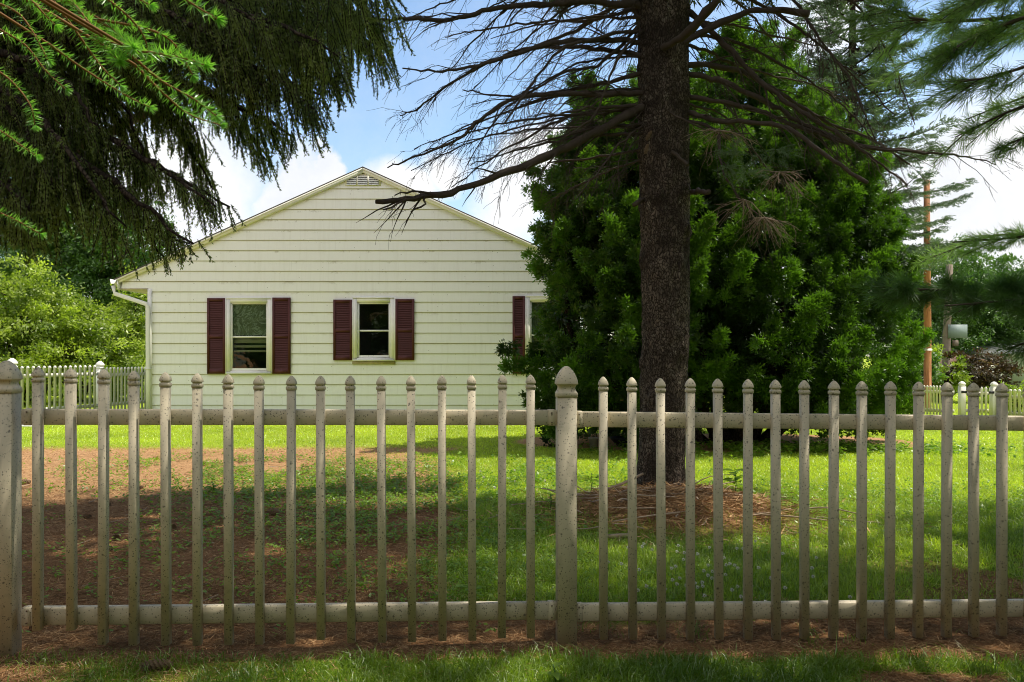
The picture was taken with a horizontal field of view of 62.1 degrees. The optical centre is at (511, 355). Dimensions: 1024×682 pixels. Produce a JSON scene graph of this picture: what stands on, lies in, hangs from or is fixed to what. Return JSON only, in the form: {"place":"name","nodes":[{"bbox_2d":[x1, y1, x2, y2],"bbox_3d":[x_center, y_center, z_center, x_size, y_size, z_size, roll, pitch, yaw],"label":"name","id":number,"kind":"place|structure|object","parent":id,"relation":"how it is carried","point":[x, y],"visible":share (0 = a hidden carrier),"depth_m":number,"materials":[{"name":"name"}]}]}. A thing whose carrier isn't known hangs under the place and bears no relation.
{"place":"outdoors","nodes":[
{"label":"outdoors","id":0,"kind":"place"},
{"bbox_2d":[0,356,1023,681],"bbox_3d":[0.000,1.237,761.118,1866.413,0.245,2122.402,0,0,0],"label":"ground","id":1,"kind":"structure","parent":0,"point":[342,638],"depth_m":5.10,"materials":[{"name":"green plant"}]},
{"bbox_2d":[0,289,52,401],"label":"leafy shrub","id":2,"kind":"object","parent":1,"relation":"on","point":[27,358],"visible":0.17,"depth_m":21.73,"materials":[{"name":"green plant"}]},
{"bbox_2d":[7,358,98,408],"bbox_3d":[-9.264,0.682,17.262,0.160,1.276,2.191,0,0,19],"label":"picket fence","id":3,"kind":"object","parent":1,"relation":"on","point":[60,375],"visible":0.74,"depth_m":17.30,"materials":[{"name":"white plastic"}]},
{"bbox_2d":[0,252,131,406],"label":"leafy shrub","id":4,"kind":"object","parent":1,"relation":"on","point":[37,300],"visible":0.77,"depth_m":22.45,"materials":[{"name":"green plant"}]},
{"bbox_2d":[0,183,143,388],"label":"leafy tree","id":5,"kind":"object","parent":1,"relation":"on","point":[13,253],"visible":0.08,"depth_m":29.34,"materials":[{"name":"green plant"}]},
{"bbox_2d":[12,295,145,401],"bbox_3d":[-12.440,-0.172,24.400,4.531,3.150,4.080,0,0,0],"label":"leafy shrub","id":6,"kind":"object","parent":1,"relation":"on","point":[120,325],"visible":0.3,"depth_m":24.09,"materials":[{"name":"green plant"}]},
{"bbox_2d":[8,197,183,351],"bbox_3d":[-14.106,-2.590,29.673,7.074,7.978,5.942,0,0,0],"label":"leafy tree","id":7,"kind":"object","parent":1,"relation":"on","point":[105,292],"visible":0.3,"depth_m":29.16,"materials":[{"name":"green plant"}]},
{"bbox_2d":[0,0,227,238],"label":"spruce tree","id":8,"kind":"object","parent":1,"relation":"on","point":[131,46],"visible":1,"depth_m":1.71,"materials":[{"name":"green plant"}]},
{"bbox_2d":[84,262,146,399],"bbox_3d":[-11.116,-0.731,25.723,3.753,4.265,3.916,0,0,-30],"label":"leafy shrub","id":9,"kind":"object","parent":1,"relation":"on","point":[130,308],"visible":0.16,"depth_m":25.35,"materials":[{"name":"green plant"}]},
{"bbox_2d":[95,361,145,408],"bbox_3d":[-8.672,0.717,19.465,0.143,1.206,2.330,0,0,13],"label":"picket fence","id":10,"kind":"object","parent":1,"relation":"on","point":[100,367],"visible":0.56,"depth_m":19.00,"materials":[{"name":"white wood"}]},
{"bbox_2d":[139,658,173,671],"bbox_3d":[-1.493,1.299,3.567,0.136,0.066,0.066,-4,0,-5],"label":"spruce cone","id":11,"kind":"object","parent":1,"relation":"on","point":[155,664],"visible":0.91,"depth_m":3.55,"materials":[{"name":"brown plant"}]},
{"bbox_2d":[0,0,415,280],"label":"spruce tree","id":12,"kind":"object","parent":1,"relation":"on","point":[280,40],"visible":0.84,"depth_m":5.51,"materials":[{"name":"green plant"}]},
{"bbox_2d":[110,166,576,409],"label":"house","id":13,"kind":"structure","parent":1,"relation":"on","point":[306,290],"depth_m":16.79,"materials":[{"name":"beige"}]},
{"bbox_2d":[225,298,271,373],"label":"window","id":14,"kind":"structure","parent":13,"relation":"in","point":[248,321],"depth_m":16.85,"materials":[{"name":"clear glass"}]},
{"bbox_2d":[352,297,395,360],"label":"window","id":15,"kind":"structure","parent":13,"relation":"in","point":[375,316],"depth_m":18.00,"materials":[{"name":"black glass"}]},
{"bbox_2d":[525,296,566,369],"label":"window","id":16,"kind":"structure","parent":13,"relation":"in","point":[536,302],"depth_m":16.79,"materials":[{"name":"white glass"}]},
{"bbox_2d":[0,361,1023,656],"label":"picket fence","id":17,"kind":"object","parent":1,"relation":"on","point":[566,611],"visible":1,"depth_m":3.85,"materials":[{"name":"beige plastic"}]},
{"bbox_2d":[0,393,1023,681],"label":"lawn grass","id":18,"kind":"structure","parent":1,"relation":"on","point":[730,671],"depth_m":5.32,"materials":[{"name":"green plant"}]},
{"bbox_2d":[0,442,1023,681],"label":"needle litter","id":19,"kind":"object","parent":1,"relation":"on","point":[732,498],"visible":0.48,"depth_m":4.81,"materials":[{"name":"brown plant"}]},
{"bbox_2d":[22,479,30,484],"bbox_3d":[-5.017,1.301,8.745,0.117,0.082,0.081,-4,1,-20],"label":"spruce cone","id":20,"kind":"object","parent":19,"relation":"on","point":[27,481],"visible":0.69,"depth_m":8.73,"materials":[{"name":"brown plant"}]},
{"bbox_2d":[83,514,91,517],"bbox_3d":[-3.454,1.308,6.914,0.078,0.045,0.045,4,1,8],"label":"spruce cone","id":21,"kind":"object","parent":19,"relation":"on","point":[86,516],"visible":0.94,"depth_m":6.92,"materials":[{"name":"brown plant"}]},
{"bbox_2d":[112,534,119,540],"bbox_3d":[-2.820,1.295,6.051,0.052,0.052,0.077,0,4,-44],"label":"spruce cone","id":22,"kind":"object","parent":19,"relation":"on","point":[115,536],"visible":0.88,"depth_m":6.04,"materials":[{"name":"brown plant"}]},
{"bbox_2d":[266,507,280,515],"bbox_3d":[-1.971,1.293,7.024,0.117,0.082,0.081,-4,-1,12],"label":"spruce cone","id":23,"kind":"object","parent":19,"relation":"on","point":[273,512],"visible":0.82,"depth_m":7.00,"materials":[{"name":"brown plant"}]},
{"bbox_2d":[608,533,627,537],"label":"broken stick","id":24,"kind":"object","parent":19,"relation":"on","point":[614,535],"visible":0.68,"depth_m":6.05,"materials":[{"name":"brown wood"}]},
{"bbox_2d":[608,472,643,489],"bbox_3d":[0.947,1.088,7.309,0.427,0.148,0.023,0,0,-23],"label":"broken stick","id":25,"kind":"object","parent":19,"relation":"on","point":[626,481],"visible":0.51,"depth_m":7.30,"materials":[{"name":"grey wood"}]},
{"bbox_2d":[598,506,655,508],"bbox_3d":[0.890,1.134,6.354,0.554,0.056,0.009,0,0,-24],"label":"fallen stick","id":26,"kind":"object","parent":19,"relation":"on","point":[637,508],"visible":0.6,"depth_m":6.39,"materials":[{"name":"wood"}]},
{"bbox_2d":[612,511,679,521],"bbox_3d":[0.995,1.189,6.291,0.572,0.039,0.023,0,0,-21],"label":"fallen stick","id":27,"kind":"object","parent":19,"relation":"on","point":[678,512],"visible":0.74,"depth_m":6.30,"materials":[{"name":"wood"}]},
{"bbox_2d":[637,494,676,497],"bbox_3d":[1.099,1.087,6.582,0.457,0.066,0.018,0,0,-27],"label":"fallen stick","id":28,"kind":"object","parent":19,"relation":"on","point":[653,495],"visible":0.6,"depth_m":6.58,"materials":[{"name":"grey wood"}]},
{"bbox_2d":[753,508,790,515],"bbox_3d":[1.931,1.191,6.444,0.387,0.064,0.017,0,0,-5],"label":"fallen stick","id":29,"kind":"object","parent":19,"relation":"on","point":[768,512],"visible":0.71,"depth_m":6.43,"materials":[{"name":"wood"}]},
{"bbox_2d":[759,514,826,520],"bbox_3d":[2.116,1.220,6.421,0.503,0.024,0.016,0,0,31],"label":"fallen stick","id":30,"kind":"object","parent":19,"relation":"on","point":[792,516],"visible":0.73,"depth_m":6.42,"materials":[{"name":"wood"}]},
{"bbox_2d":[809,507,855,513],"bbox_3d":[2.550,1.250,6.897,0.467,0.047,0.034,0,0,32],"label":"fallen stick","id":31,"kind":"object","parent":19,"relation":"on","point":[827,507],"visible":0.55,"depth_m":6.91,"materials":[{"name":"wood"}]},
{"bbox_2d":[817,516,878,522],"bbox_3d":[2.658,1.294,6.713,0.478,0.024,0.016,0,0,22],"label":"fallen stick","id":32,"kind":"object","parent":19,"relation":"on","point":[844,519],"visible":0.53,"depth_m":6.72,"materials":[{"name":"wood"}]},
{"bbox_2d":[22,438,1023,680],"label":"weeds","id":33,"kind":"object","parent":1,"relation":"on","point":[791,447],"visible":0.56,"depth_m":7.75,"materials":[{"name":"green plant"}]},
{"bbox_2d":[543,492,555,507],"bbox_3d":[0.321,1.216,7.051,0.150,0.161,0.176,0,0,0],"label":"leafy seedling","id":34,"kind":"object","parent":1,"relation":"on","point":[550,494],"visible":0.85,"depth_m":7.05,"materials":[{"name":"green plant"}]},
{"bbox_2d":[543,662,568,681],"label":"leafy seedling","id":35,"kind":"object","parent":1,"relation":"on","point":[555,674],"visible":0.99,"depth_m":3.39,"materials":[{"name":"green plant"}]},
{"bbox_2d":[580,471,598,489],"bbox_3d":[0.759,1.224,8.223,0.212,0.227,0.172,0,0,15],"label":"leafy seedling","id":36,"kind":"object","parent":1,"relation":"on","point":[591,478],"visible":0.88,"depth_m":8.22,"materials":[{"name":"green plant"}]},
{"bbox_2d":[588,437,598,447],"bbox_3d":[1.151,1.235,12.000,0.157,0.170,0.157,0,0,0],"label":"plant pot","id":37,"kind":"object","parent":1,"relation":"on","point":[593,441],"visible":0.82,"depth_m":11.95,"materials":[{"name":"ceramic"}]},
{"bbox_2d":[609,436,637,446],"bbox_3d":[1.751,1.245,12.200,0.720,0.150,0.500,0,0,0],"label":"dark tub","id":38,"kind":"object","parent":1,"relation":"on","point":[614,439],"visible":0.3,"depth_m":12.09,"materials":[{"name":"black plastic"}]},
{"bbox_2d":[301,0,1022,486],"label":"spruce tree","id":39,"kind":"object","parent":1,"relation":"on","point":[661,40],"visible":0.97,"depth_m":7.37,"materials":[{"name":"brown plant"}]},
{"bbox_2d":[493,15,937,451],"bbox_3d":[3.072,-1.985,13.106,6.702,7.147,4.771,0,0,0],"label":"arborvitae tree","id":40,"kind":"object","parent":1,"relation":"on","point":[753,314],"visible":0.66,"depth_m":11.90,"materials":[{"name":"green plant"}]},
{"bbox_2d":[723,468,753,490],"bbox_3d":[1.968,1.119,7.481,0.255,0.264,0.288,0,0,-25],"label":"leafy seedling","id":41,"kind":"object","parent":1,"relation":"on","point":[735,477],"visible":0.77,"depth_m":7.49,"materials":[{"name":"green plant"}]},
{"bbox_2d":[723,385,953,414],"bbox_3d":[7.371,0.930,20.169,5.646,0.781,0.236,0,0,37],"label":"picket fence","id":42,"kind":"object","parent":1,"relation":"on","point":[930,391],"visible":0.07,"depth_m":18.66,"materials":[{"name":"white wood"}]},
{"bbox_2d":[787,324,891,360],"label":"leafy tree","id":43,"kind":"object","parent":1,"relation":"on","point":[833,337],"visible":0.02,"depth_m":41.31,"materials":[{"name":"green plant"}]},
{"bbox_2d":[764,0,978,372],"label":"spruce tree","id":44,"kind":"object","parent":1,"relation":"on","point":[851,60],"visible":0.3,"depth_m":19.55,"materials":[{"name":"green plant"}]},
{"bbox_2d":[823,0,1023,378],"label":"pine tree","id":45,"kind":"object","parent":1,"relation":"on","point":[991,32],"visible":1,"depth_m":4.74,"materials":[{"name":"green plant"}]},
{"bbox_2d":[923,180,931,407],"bbox_3d":[10.363,-1.480,21.200,0.185,5.800,0.190,0,0,0],"label":"utility pole","id":46,"kind":"object","parent":1,"relation":"on","point":[927,374],"visible":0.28,"depth_m":21.13,"materials":[{"name":"brown wood"}]},
{"bbox_2d":[918,352,948,403],"bbox_3d":[10.381,0.633,22.577,2.070,1.514,1.716,0,0,0],"label":"leafy shrub","id":47,"kind":"object","parent":1,"relation":"on","point":[935,375],"visible":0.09,"depth_m":22.19,"materials":[{"name":"green plant"}]},
{"bbox_2d":[865,232,1011,361],"bbox_3d":[19.453,-2.107,40.236,7.097,7.073,6.855,0,0,43],"label":"leafy tree","id":48,"kind":"object","parent":1,"relation":"on","point":[964,267],"visible":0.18,"depth_m":38.36,"materials":[{"name":"green plant"}]},
{"bbox_2d":[922,342,973,402],"bbox_3d":[11.890,0.498,24.031,2.192,1.777,1.674,0,0,11],"label":"leafy shrub","id":49,"kind":"object","parent":1,"relation":"on","point":[959,376],"visible":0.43,"depth_m":23.59,"materials":[{"name":"green plant"}]},
{"bbox_2d":[939,264,966,372],"bbox_3d":[12.782,-0.630,24.919,0.993,4.107,0.419,0,0,-15],"label":"utility pole","id":50,"kind":"object","parent":1,"relation":"on","point":[956,331],"visible":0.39,"depth_m":24.89,"materials":[{"name":"grey metal"}]},
{"bbox_2d":[958,381,997,414],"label":"gate","id":51,"kind":"structure","parent":1,"relation":"on","point":[962,394],"depth_m":18.10,"materials":[{"name":"white wood"}]},
{"bbox_2d":[938,246,1023,347],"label":"leafy tree","id":52,"kind":"object","parent":1,"relation":"on","point":[1003,260],"visible":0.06,"depth_m":45.84,"materials":[{"name":"green plant"}]},
{"bbox_2d":[941,347,1023,402],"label":"maroon shrub","id":53,"kind":"object","parent":1,"relation":"on","point":[984,375],"visible":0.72,"depth_m":23.74,"materials":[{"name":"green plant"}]},
{"bbox_2d":[960,338,1023,387],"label":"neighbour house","id":54,"kind":"structure","parent":1,"relation":"on","point":[1015,377],"depth_m":36.26,"materials":[{"name":"grey"}]},
{"bbox_2d":[964,267,1023,347],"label":"leafy tree","id":55,"kind":"object","parent":1,"relation":"on","point":[1005,329],"visible":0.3,"depth_m":39.05,"materials":[{"name":"green plant"}]},
{"bbox_2d":[979,379,1023,411],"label":"leafy shrub","id":56,"kind":"object","parent":1,"relation":"on","point":[1009,386],"visible":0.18,"depth_m":19.26,"materials":[{"name":"green plant"}]},
{"bbox_2d":[997,385,1023,415],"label":"picket fence","id":57,"kind":"object","parent":1,"relation":"on","point":[1014,397],"visible":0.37,"depth_m":17.54,"materials":[{"name":"white wood"}]},
{"bbox_2d":[0,0,1023,355],"label":"sky","id":58,"kind":"structure","parent":0,"point":[359,140],"materials":[{"name":"blue"}]},
{"bbox_2d":[920,356,1001,383],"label":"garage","id":59,"kind":"structure","parent":0,"point":[955,361],"depth_m":33.00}
]}

